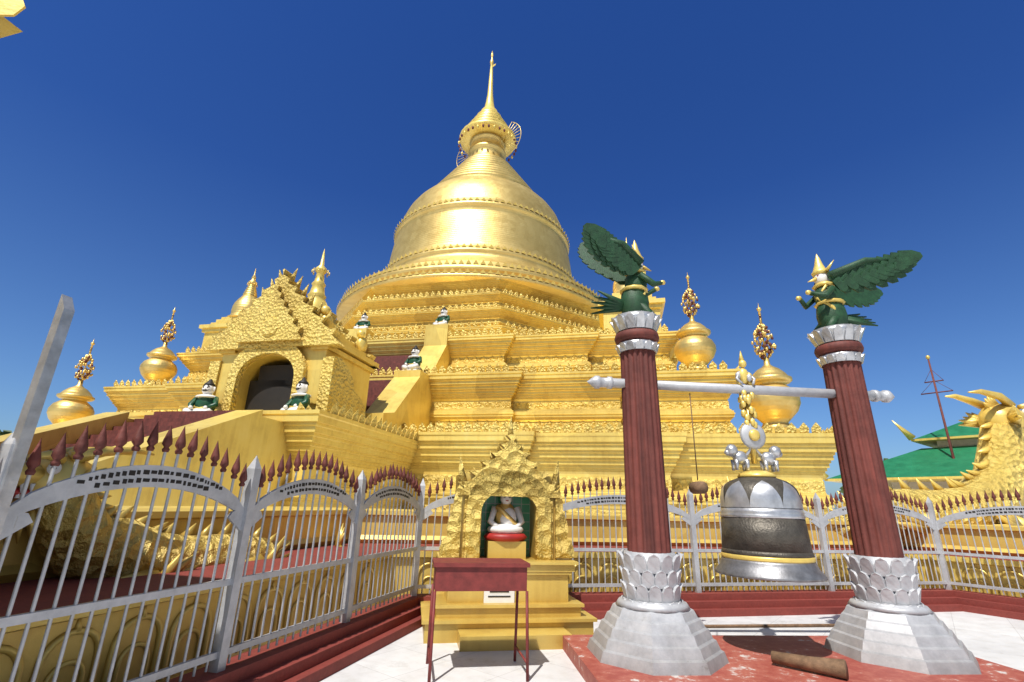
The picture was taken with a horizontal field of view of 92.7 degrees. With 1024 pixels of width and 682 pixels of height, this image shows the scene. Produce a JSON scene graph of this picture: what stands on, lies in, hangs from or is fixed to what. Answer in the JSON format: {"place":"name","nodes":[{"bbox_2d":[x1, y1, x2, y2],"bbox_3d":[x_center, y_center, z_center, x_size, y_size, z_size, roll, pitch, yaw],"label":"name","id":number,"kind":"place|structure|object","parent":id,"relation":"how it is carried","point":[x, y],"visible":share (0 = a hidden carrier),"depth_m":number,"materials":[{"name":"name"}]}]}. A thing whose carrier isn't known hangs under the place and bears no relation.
{"place":"outdoors","nodes":[
{"label":"outdoors","id":0,"kind":"place"},
{"bbox_2d":[0,0,25,37],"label":"roof eave ornament","id":1,"kind":"structure","parent":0,"point":[11,8],"depth_m":2.47,"materials":[{"name":"paint"}]},
{"bbox_2d":[0,0,1023,511],"label":"sky","id":2,"kind":"structure","parent":0,"point":[156,155],"materials":[{"name":"blue"}]},
{"bbox_2d":[319,611,1023,681],"bbox_3d":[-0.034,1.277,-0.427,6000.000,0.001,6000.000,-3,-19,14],"label":"ground","id":3,"kind":"structure","parent":0,"point":[997,640],"depth_m":4.64,"materials":[{"name":"white tile"}]},
{"bbox_2d":[0,249,454,508],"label":"stairway entrance pavilion","id":4,"kind":"structure","parent":3,"relation":"on","point":[278,340],"depth_m":18.22,"materials":[{"name":"gold metal"}]},
{"bbox_2d":[0,430,887,492],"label":"trees","id":5,"kind":"object","parent":3,"relation":"on","point":[4,432],"depth_m":77.16,"materials":[{"name":"green plant"}]},
{"bbox_2d":[103,278,836,517],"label":"stupa terraces","id":6,"kind":"object","parent":3,"relation":"on","point":[530,361],"visible":0.43,"depth_m":24.49,"materials":[{"name":"gold metal"}]},
{"bbox_2d":[182,307,449,410],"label":"guardian lion statues","id":7,"kind":"object","parent":6,"relation":"on","point":[206,400],"visible":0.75,"depth_m":17.75,"materials":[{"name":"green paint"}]},
{"bbox_2d":[47,238,800,432],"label":"ornamental urn finials","id":8,"kind":"object","parent":6,"relation":"on","point":[695,344],"visible":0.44,"depth_m":27.96,"materials":[{"name":"gold metal"}]},
{"bbox_2d":[336,51,601,320],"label":"stupa dome","id":9,"kind":"structure","parent":6,"relation":"on","point":[483,210],"depth_m":41.48,"materials":[{"name":"gold metal"}]},
{"bbox_2d":[420,417,596,681],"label":"shrine","id":10,"kind":"object","parent":3,"relation":"on","point":[504,565],"visible":1,"depth_m":5.44,"materials":[{"name":"gold metal"}]},
{"bbox_2d":[0,294,1023,681],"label":"fence","id":11,"kind":"object","parent":3,"relation":"on","point":[244,516],"visible":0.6,"depth_m":3.47,"materials":[{"name":"silver metal"}]},
{"bbox_2d":[0,506,1023,681],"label":"niche wall","id":12,"kind":"structure","parent":3,"relation":"on","point":[9,572],"depth_m":4.95,"materials":[{"name":"gold paint"},{"name":"red painted concrete"}]},
{"bbox_2d":[0,389,1023,578],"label":"dragons","id":13,"kind":"object","parent":12,"relation":"on","point":[998,464],"visible":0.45,"depth_m":4.65,"materials":[{"name":"gold metal"}]},
{"bbox_2d":[164,588,1023,681],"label":"fence plinth","id":14,"kind":"structure","parent":3,"relation":"on","point":[318,654],"depth_m":5.38,"materials":[{"name":"red paint"}]},
{"bbox_2d":[563,223,1023,681],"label":"bell frame","id":15,"kind":"object","parent":3,"relation":"on","point":[888,626],"visible":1,"depth_m":4.59,"materials":[{"name":"red paint"}]},
{"bbox_2d":[823,355,1022,517],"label":"building","id":16,"kind":"structure","parent":3,"relation":"on","point":[950,454],"depth_m":38.24,"materials":[{"name":"green painted metal roofing"},{"name":"gold paint"},{"name":"maroon paint"}]}
]}

